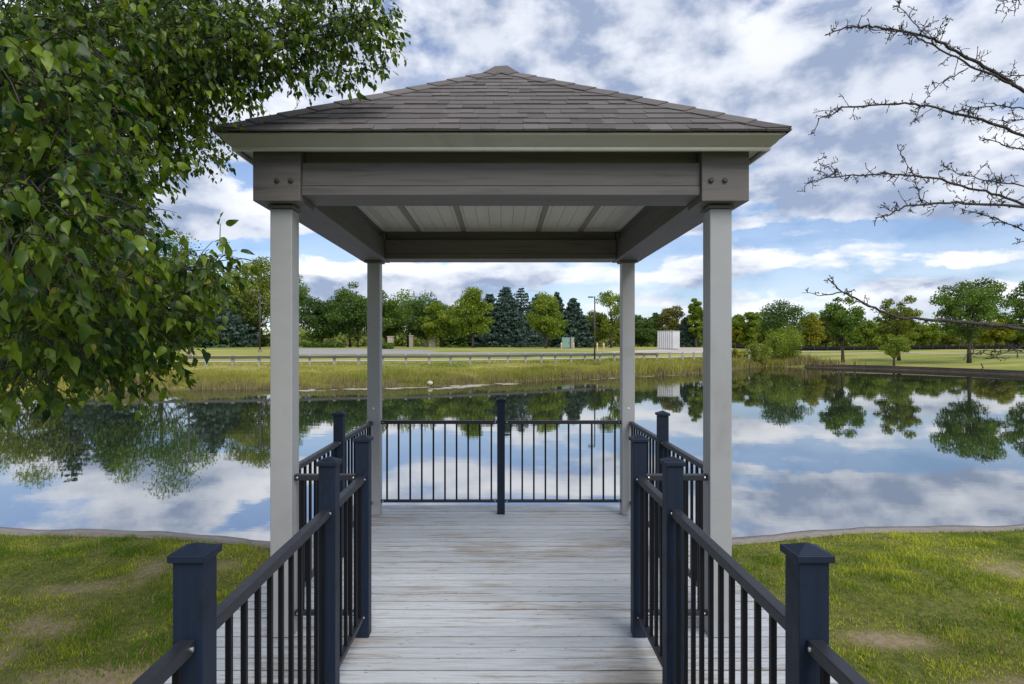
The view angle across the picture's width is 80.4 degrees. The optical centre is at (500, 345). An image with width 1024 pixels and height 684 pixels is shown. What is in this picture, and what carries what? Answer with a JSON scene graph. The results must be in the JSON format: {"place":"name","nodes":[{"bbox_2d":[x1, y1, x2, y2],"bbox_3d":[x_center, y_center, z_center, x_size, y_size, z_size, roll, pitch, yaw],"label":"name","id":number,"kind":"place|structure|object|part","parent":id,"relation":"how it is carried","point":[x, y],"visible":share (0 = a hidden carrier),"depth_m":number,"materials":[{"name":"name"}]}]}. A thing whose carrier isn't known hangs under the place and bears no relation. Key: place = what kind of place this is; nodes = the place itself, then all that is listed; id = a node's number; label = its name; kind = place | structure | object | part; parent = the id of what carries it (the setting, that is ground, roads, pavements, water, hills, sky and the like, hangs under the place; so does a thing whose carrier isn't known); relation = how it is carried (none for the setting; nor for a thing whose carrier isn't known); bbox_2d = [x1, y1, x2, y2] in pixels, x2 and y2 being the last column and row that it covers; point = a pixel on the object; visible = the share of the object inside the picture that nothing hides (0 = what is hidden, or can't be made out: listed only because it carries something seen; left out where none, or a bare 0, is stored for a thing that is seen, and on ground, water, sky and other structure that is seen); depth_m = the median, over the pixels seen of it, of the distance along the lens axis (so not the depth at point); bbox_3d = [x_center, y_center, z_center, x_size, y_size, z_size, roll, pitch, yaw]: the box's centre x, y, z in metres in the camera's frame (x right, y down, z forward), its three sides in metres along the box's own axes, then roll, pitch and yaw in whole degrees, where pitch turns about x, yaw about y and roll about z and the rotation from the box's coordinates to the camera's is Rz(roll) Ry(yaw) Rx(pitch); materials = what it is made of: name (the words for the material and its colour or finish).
{"place":"outdoors","nodes":[
{"label":"outdoors","id":0,"kind":"place"},
{"bbox_2d":[157,356,701,361],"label":"path","id":1,"kind":"structure","parent":0,"point":[423,360],"depth_m":50.17,"materials":[{"name":"grey concrete"}]},
{"bbox_2d":[299,348,599,354],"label":"road","id":2,"kind":"structure","parent":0,"point":[307,351],"depth_m":62.69,"materials":[{"name":"grey asphalt"}]},
{"bbox_2d":[0,367,1023,540],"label":"water","id":3,"kind":"structure","parent":0,"point":[816,448],"depth_m":14.37,"materials":[{"name":"blue liquid"}]},
{"bbox_2d":[299,375,677,391],"bbox_3d":[2.996,2.422,40.371,32.181,0.004,4.436,0,0,-32],"label":"pond scum","id":4,"kind":"object","parent":3,"relation":"on","point":[462,386],"visible":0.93,"depth_m":35.36,"materials":[{"name":"green plant"}]},
{"bbox_2d":[0,346,1023,683],"bbox_3d":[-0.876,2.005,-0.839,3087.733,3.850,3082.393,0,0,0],"label":"ground","id":5,"kind":"structure","parent":0,"point":[916,358],"depth_m":5.62,"materials":[{"name":"green plant"}]},
{"bbox_2d":[153,226,216,307],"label":"broadleaf tree","id":6,"kind":"object","parent":5,"relation":"on","point":[189,255],"visible":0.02,"depth_m":90.56,"materials":[{"name":"green plant"}]},
{"bbox_2d":[0,0,410,431],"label":"pear tree","id":7,"kind":"object","parent":5,"relation":"on","point":[80,265],"visible":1,"depth_m":2.21,"materials":[{"name":"green plant"}]},
{"bbox_2d":[190,281,258,347],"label":"spruce tree","id":8,"kind":"object","parent":5,"relation":"on","point":[235,334],"visible":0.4,"depth_m":84.58,"materials":[{"name":"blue plant"}]},
{"bbox_2d":[220,256,269,346],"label":"broadleaf tree","id":9,"kind":"object","parent":5,"relation":"on","point":[262,284],"visible":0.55,"depth_m":88.16,"materials":[{"name":"green plant"}]},
{"bbox_2d":[230,287,269,346],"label":"evergreen tree","id":10,"kind":"object","parent":5,"relation":"on","point":[265,341],"visible":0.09,"depth_m":95.23,"materials":[{"name":"green plant"}]},
{"bbox_2d":[253,293,261,351],"bbox_3d":[-24.071,-2.264,60.000,0.820,5.968,0.400,0,0,0],"label":"lamp post","id":11,"kind":"object","parent":5,"relation":"on","point":[259,350],"visible":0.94,"depth_m":59.96,"materials":[{"name":"metal"}]},
{"bbox_2d":[265,274,311,317],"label":"broadleaf tree","id":12,"kind":"object","parent":5,"relation":"on","point":[302,290],"visible":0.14,"depth_m":103.12,"materials":[{"name":"green plant"}]},
{"bbox_2d":[299,296,342,342],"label":"broadleaf tree","id":13,"kind":"object","parent":5,"relation":"on","point":[318,322],"visible":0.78,"depth_m":90.68,"materials":[{"name":"green plant"}]},
{"bbox_2d":[301,343,345,347],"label":"hedge","id":14,"kind":"object","parent":5,"relation":"on","point":[327,345],"visible":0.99,"depth_m":85.51,"materials":[{"name":"green plant"}]},
{"bbox_2d":[328,282,366,346],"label":"broadleaf tree","id":15,"kind":"object","parent":5,"relation":"on","point":[343,294],"visible":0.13,"depth_m":96.85,"materials":[{"name":"green plant"}]},
{"bbox_2d":[324,296,386,346],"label":"broadleaf tree","id":16,"kind":"object","parent":5,"relation":"on","point":[351,312],"visible":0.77,"depth_m":88.16,"materials":[{"name":"green plant"}]},
{"bbox_2d":[382,342,394,348],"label":"hedge","id":17,"kind":"object","parent":5,"relation":"on","point":[387,345],"visible":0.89,"depth_m":77.30,"materials":[{"name":"green plant"}]},
{"bbox_2d":[387,336,393,342],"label":"stone pillar","id":18,"kind":"structure","parent":5,"relation":"on","point":[390,338],"depth_m":89.68,"materials":[{"name":"beige stone"}]},
{"bbox_2d":[382,290,409,341],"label":"broadleaf tree","id":19,"kind":"object","parent":5,"relation":"on","point":[397,316],"visible":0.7,"depth_m":94.74,"materials":[{"name":"green plant"}]},
{"bbox_2d":[409,335,413,346],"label":"stone pillar","id":20,"kind":"structure","parent":5,"relation":"on","point":[411,340],"depth_m":91.70,"materials":[{"name":"beige stone"}]},
{"bbox_2d":[389,289,434,346],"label":"broadleaf tree","id":21,"kind":"object","parent":5,"relation":"on","point":[405,303],"visible":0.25,"depth_m":100.53,"materials":[{"name":"green plant"}]},
{"bbox_2d":[1,354,834,389],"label":"bank grass","id":22,"kind":"structure","parent":5,"relation":"on","point":[645,366],"depth_m":43.51,"materials":[{"name":"green plant"}]},
{"bbox_2d":[404,298,447,339],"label":"broadleaf tree","id":23,"kind":"object","parent":5,"relation":"on","point":[417,312],"visible":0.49,"depth_m":92.55,"materials":[{"name":"green plant"}]},
{"bbox_2d":[155,352,702,365],"bbox_3d":[-2.551,1.155,52.302,58.879,1.035,5.673,0,0,-24],"label":"guard rail","id":24,"kind":"object","parent":5,"relation":"on","point":[309,357],"visible":0.52,"depth_m":47.95,"materials":[{"name":"grey metal"}]},
{"bbox_2d":[430,337,436,346],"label":"stone pillar","id":25,"kind":"structure","parent":5,"relation":"on","point":[433,341],"depth_m":91.59,"materials":[{"name":"beige stone"}]},
{"bbox_2d":[415,301,457,346],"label":"broadleaf tree","id":26,"kind":"object","parent":5,"relation":"on","point":[439,324],"visible":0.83,"depth_m":90.48,"materials":[{"name":"green plant"}]},
{"bbox_2d":[439,328,470,346],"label":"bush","id":27,"kind":"object","parent":5,"relation":"on","point":[459,340],"visible":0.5,"depth_m":103.95,"materials":[{"name":"green plant"}]},
{"bbox_2d":[447,286,495,347],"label":"broadleaf tree","id":28,"kind":"object","parent":5,"relation":"on","point":[467,318],"visible":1,"depth_m":86.94,"materials":[{"name":"green plant"}]},
{"bbox_2d":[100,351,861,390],"bbox_3d":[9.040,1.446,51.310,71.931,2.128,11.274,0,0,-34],"label":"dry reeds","id":29,"kind":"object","parent":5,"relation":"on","point":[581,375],"visible":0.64,"depth_m":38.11,"materials":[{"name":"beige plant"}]},
{"bbox_2d":[468,294,497,346],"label":"spruce tree","id":30,"kind":"object","parent":5,"relation":"on","point":[492,300],"visible":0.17,"depth_m":103.10,"materials":[{"name":"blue plant"}]},
{"bbox_2d":[164,505,837,683],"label":"deck","id":31,"kind":"structure","parent":5,"relation":"on","point":[488,594],"depth_m":4.44,"materials":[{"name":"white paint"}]},
{"bbox_2d":[132,434,373,683],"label":"railing","id":32,"kind":"object","parent":31,"relation":"on","point":[201,617],"visible":1,"depth_m":2.65,"materials":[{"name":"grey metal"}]},
{"bbox_2d":[299,410,372,585],"bbox_3d":[-1.480,1.258,5.522,0.112,1.335,2.753,0,0,0],"label":"railing","id":33,"kind":"object","parent":31,"relation":"on","point":[337,447],"visible":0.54,"depth_m":5.50,"materials":[{"name":"grey metal"}]},
{"bbox_2d":[381,397,620,513],"bbox_3d":[0.000,1.258,6.985,2.758,1.335,0.112,0,0,0],"label":"railing","id":34,"kind":"object","parent":31,"relation":"on","point":[500,422],"visible":1,"depth_m":6.98,"materials":[{"name":"grey metal"}]},
{"bbox_2d":[211,65,791,636],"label":"pavilion","id":35,"kind":"structure","parent":31,"relation":"on","point":[501,165],"depth_m":4.00,"materials":[{"name":"grey paint"}]},
{"bbox_2d":[294,473,354,615],"bbox_3d":[-1.171,1.329,4.060,0.416,0.943,0.058,0,0,0],"label":"railing","id":36,"kind":"object","parent":35,"relation":"attached to","point":[304,477],"visible":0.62,"depth_m":4.05,"materials":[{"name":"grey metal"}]},
{"bbox_2d":[647,473,707,615],"bbox_3d":[1.171,1.329,4.060,0.416,0.943,0.058,0,0,0],"label":"railing","id":37,"kind":"object","parent":35,"relation":"attached to","point":[697,477],"visible":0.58,"depth_m":4.05,"materials":[{"name":"grey metal"}]},
{"bbox_2d":[629,410,702,585],"bbox_3d":[1.480,1.258,5.522,0.112,1.335,2.753,0,0,0],"label":"railing","id":38,"kind":"object","parent":31,"relation":"on","point":[664,447],"visible":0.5,"depth_m":5.50,"materials":[{"name":"grey metal"}]},
{"bbox_2d":[628,434,869,683],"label":"railing","id":39,"kind":"object","parent":31,"relation":"on","point":[800,617],"visible":1,"depth_m":2.65,"materials":[{"name":"grey metal"}]},
{"bbox_2d":[476,286,532,346],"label":"spruce tree","id":40,"kind":"object","parent":5,"relation":"on","point":[506,328],"visible":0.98,"depth_m":96.33,"materials":[{"name":"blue plant"}]},
{"bbox_2d":[0,524,1023,547],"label":"pond kerb","id":41,"kind":"structure","parent":5,"relation":"on","point":[266,544],"depth_m":7.37,"materials":[{"name":"concrete"}]},
{"bbox_2d":[513,288,549,346],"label":"spruce tree","id":42,"kind":"object","parent":5,"relation":"on","point":[538,336],"visible":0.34,"depth_m":101.08,"materials":[{"name":"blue plant"}]},
{"bbox_2d":[527,294,552,346],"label":"spruce tree","id":43,"kind":"object","parent":5,"relation":"on","point":[547,339],"visible":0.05,"depth_m":106.48,"materials":[{"name":"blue plant"}]},
{"bbox_2d":[524,291,568,347],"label":"broadleaf tree","id":44,"kind":"object","parent":5,"relation":"on","point":[548,322],"visible":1,"depth_m":86.13,"materials":[{"name":"green plant"}]},
{"bbox_2d":[554,291,564,314],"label":"spruce tree","id":45,"kind":"object","parent":5,"relation":"on","point":[560,300],"visible":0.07,"depth_m":109.51,"materials":[{"name":"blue plant"}]},
{"bbox_2d":[560,337,570,348],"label":"electrical cabinet","id":46,"kind":"object","parent":5,"relation":"on","point":[565,341],"visible":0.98,"depth_m":85.52,"materials":[{"name":"green metal"}]},
{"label":"door","id":47,"kind":"part","parent":46,"relation":"part of","materials":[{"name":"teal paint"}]},
{"bbox_2d":[547,298,596,347],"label":"spruce tree","id":48,"kind":"object","parent":5,"relation":"on","point":[578,328],"visible":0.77,"depth_m":95.33,"materials":[{"name":"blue plant"}]},
{"bbox_2d":[570,337,574,348],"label":"utility box","id":49,"kind":"object","parent":5,"relation":"on","point":[571,342],"visible":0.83,"depth_m":87.78,"materials":[{"name":"grey paint"}]},
{"bbox_2d":[164,319,995,346],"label":"distant wood","id":50,"kind":"object","parent":5,"relation":"on","point":[398,340],"visible":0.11,"depth_m":131.26,"materials":[{"name":"green plant"}]},
{"bbox_2d":[588,296,596,361],"bbox_3d":[8.603,-1.529,57.000,0.820,6.291,0.400,0,0,0],"label":"lamp post","id":51,"kind":"object","parent":5,"relation":"on","point":[594,359],"visible":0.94,"depth_m":56.94,"materials":[{"name":"metal"}]},
{"bbox_2d":[584,310,616,344],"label":"broadleaf tree","id":52,"kind":"object","parent":5,"relation":"on","point":[600,334],"visible":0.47,"depth_m":98.68,"materials":[{"name":"green plant"}]},
{"bbox_2d":[595,290,619,347],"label":"broadleaf tree","id":53,"kind":"object","parent":5,"relation":"on","point":[608,299],"visible":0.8,"depth_m":95.21,"materials":[{"name":"green plant"}]},
{"bbox_2d":[612,319,642,343],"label":"broadleaf tree","id":54,"kind":"object","parent":5,"relation":"on","point":[617,338],"visible":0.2,"depth_m":110.99,"materials":[{"name":"green plant"}]},
{"bbox_2d":[635,315,660,346],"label":"broadleaf tree","id":55,"kind":"object","parent":5,"relation":"on","point":[646,334],"visible":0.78,"depth_m":108.88,"materials":[{"name":"green plant"}]},
{"bbox_2d":[648,312,662,346],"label":"broadleaf tree","id":56,"kind":"object","parent":5,"relation":"on","point":[654,317],"visible":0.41,"depth_m":117.15,"materials":[{"name":"green plant"}]},
{"bbox_2d":[600,348,732,352],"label":"gravel lot","id":57,"kind":"structure","parent":5,"relation":"on","point":[690,350],"depth_m":75.47,"materials":[{"name":"grey gravel"}]},
{"bbox_2d":[657,331,679,348],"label":"storage container","id":58,"kind":"object","parent":57,"relation":"on","point":[668,339],"visible":0.92,"depth_m":83.14,"materials":[{"name":"white metal"}]},
{"bbox_2d":[656,305,685,330],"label":"broadleaf tree","id":59,"kind":"object","parent":5,"relation":"on","point":[668,317],"visible":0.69,"depth_m":111.23,"materials":[{"name":"green plant"}]},
{"bbox_2d":[678,317,698,346],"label":"evergreen tree","id":60,"kind":"object","parent":5,"relation":"on","point":[686,338],"visible":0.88,"depth_m":104.91,"materials":[{"name":"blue plant"}]},
{"bbox_2d":[686,298,702,346],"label":"broadleaf tree","id":61,"kind":"object","parent":5,"relation":"on","point":[695,312],"visible":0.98,"depth_m":103.35,"materials":[{"name":"green plant"}]},
{"bbox_2d":[698,317,736,336],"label":"broadleaf tree","id":62,"kind":"object","parent":5,"relation":"on","point":[733,321],"visible":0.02,"depth_m":107.33,"materials":[{"name":"green plant"}]},
{"bbox_2d":[732,314,744,344],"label":"broadleaf tree","id":63,"kind":"object","parent":5,"relation":"on","point":[736,330],"visible":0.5,"depth_m":117.18,"materials":[{"name":"green plant"}]},
{"bbox_2d":[732,348,747,358],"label":"bush","id":64,"kind":"object","parent":5,"relation":"on","point":[735,351],"visible":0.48,"depth_m":67.50,"materials":[{"name":"green plant"}]},
{"bbox_2d":[735,312,761,344],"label":"broadleaf tree","id":65,"kind":"object","parent":5,"relation":"on","point":[749,334],"visible":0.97,"depth_m":111.21,"materials":[{"name":"green plant"}]},
{"bbox_2d":[744,341,772,362],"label":"bush","id":66,"kind":"object","parent":5,"relation":"on","point":[755,352],"visible":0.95,"depth_m":69.39,"materials":[{"name":"green plant"}]},
{"bbox_2d":[747,311,781,343],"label":"broadleaf tree","id":67,"kind":"object","parent":5,"relation":"on","point":[760,339],"visible":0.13,"depth_m":119.00,"materials":[{"name":"green plant"}]},
{"bbox_2d":[761,326,804,357],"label":"willow bush","id":68,"kind":"object","parent":5,"relation":"on","point":[785,346],"visible":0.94,"depth_m":71.89,"materials":[{"name":"green plant"}]},
{"bbox_2d":[756,299,814,339],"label":"broadleaf tree","id":69,"kind":"object","parent":5,"relation":"on","point":[780,319],"visible":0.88,"depth_m":85.15,"materials":[{"name":"green plant"}]},
{"bbox_2d":[795,312,826,345],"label":"broadleaf tree","id":70,"kind":"object","parent":5,"relation":"on","point":[813,332],"visible":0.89,"depth_m":108.51,"materials":[{"name":"green plant"}]},
{"bbox_2d":[817,319,839,346],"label":"broadleaf tree","id":71,"kind":"object","parent":5,"relation":"on","point":[828,339],"visible":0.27,"depth_m":116.69,"materials":[{"name":"green plant"}]},
{"bbox_2d":[817,297,866,361],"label":"broadleaf tree","id":72,"kind":"object","parent":5,"relation":"on","point":[834,316],"visible":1,"depth_m":70.28,"materials":[{"name":"green plant"}]},
{"bbox_2d":[847,320,888,346],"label":"broadleaf tree","id":73,"kind":"object","parent":5,"relation":"on","point":[867,335],"visible":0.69,"depth_m":102.60,"materials":[{"name":"green plant"}]},
{"bbox_2d":[732,344,1023,350],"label":"silt fence","id":74,"kind":"object","parent":5,"relation":"on","point":[916,347],"visible":0.41,"depth_m":92.84,"materials":[{"name":"black fabric"}]},
{"bbox_2d":[878,334,911,365],"bbox_3d":[40.977,0.424,62.980,2.837,3.436,2.843,0,0,20],"label":"sapling","id":75,"kind":"object","parent":5,"relation":"on","point":[890,348],"visible":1,"depth_m":62.39,"materials":[{"name":"green plant"}]},
{"bbox_2d":[873,295,922,360],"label":"broadleaf tree","id":76,"kind":"object","parent":5,"relation":"on","point":[902,327],"visible":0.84,"depth_m":69.58,"materials":[{"name":"green plant"}]},
{"bbox_2d":[797,0,1023,388],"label":"bare tree","id":77,"kind":"object","parent":5,"relation":"on","point":[999,76],"visible":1,"depth_m":2.87,"materials":[{"name":"grey plant"}]},
{"bbox_2d":[806,364,1023,374],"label":"retaining wall","id":78,"kind":"structure","parent":5,"relation":"on","point":[991,371],"depth_m":59.18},
{"bbox_2d":[905,323,945,345],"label":"broadleaf tree","id":79,"kind":"object","parent":5,"relation":"on","point":[931,333],"visible":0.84,"depth_m":104.02,"materials":[{"name":"green plant"}]},
{"bbox_2d":[935,326,967,344],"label":"broadleaf tree","id":80,"kind":"object","parent":5,"relation":"on","point":[945,338],"visible":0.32,"depth_m":109.93,"materials":[{"name":"green plant"}]},
{"bbox_2d":[928,277,1017,362],"bbox_3d":[47.703,-2.644,62.267,6.960,8.997,7.050,0,0,-19],"label":"broadleaf tree","id":81,"kind":"object","parent":5,"relation":"on","point":[972,301],"visible":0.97,"depth_m":61.26,"materials":[{"name":"green plant"}]},
{"bbox_2d":[974,319,1014,344],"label":"broadleaf tree","id":82,"kind":"object","parent":5,"relation":"on","point":[997,335],"visible":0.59,"depth_m":99.34,"materials":[{"name":"green plant"}]},
{"bbox_2d":[995,330,1023,344],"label":"broadleaf tree","id":83,"kind":"object","parent":5,"relation":"on","point":[1014,340],"visible":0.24,"depth_m":108.95,"materials":[{"name":"green plant"}]},
{"bbox_2d":[1004,281,1023,335],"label":"broadleaf tree","id":84,"kind":"object","parent":5,"relation":"on","point":[1018,311],"visible":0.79,"depth_m":64.21,"materials":[{"name":"green plant"}]},
{"bbox_2d":[0,0,1023,345],"label":"sky","id":85,"kind":"structure","parent":0,"point":[772,61],"materials":[{"name":"blue"}]},
{"bbox_2d":[801,351,1004,354],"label":"path","id":86,"kind":"structure","parent":0,"point":[920,353],"depth_m":80.00,"materials":[{"name":"grey concrete"}]}
]}

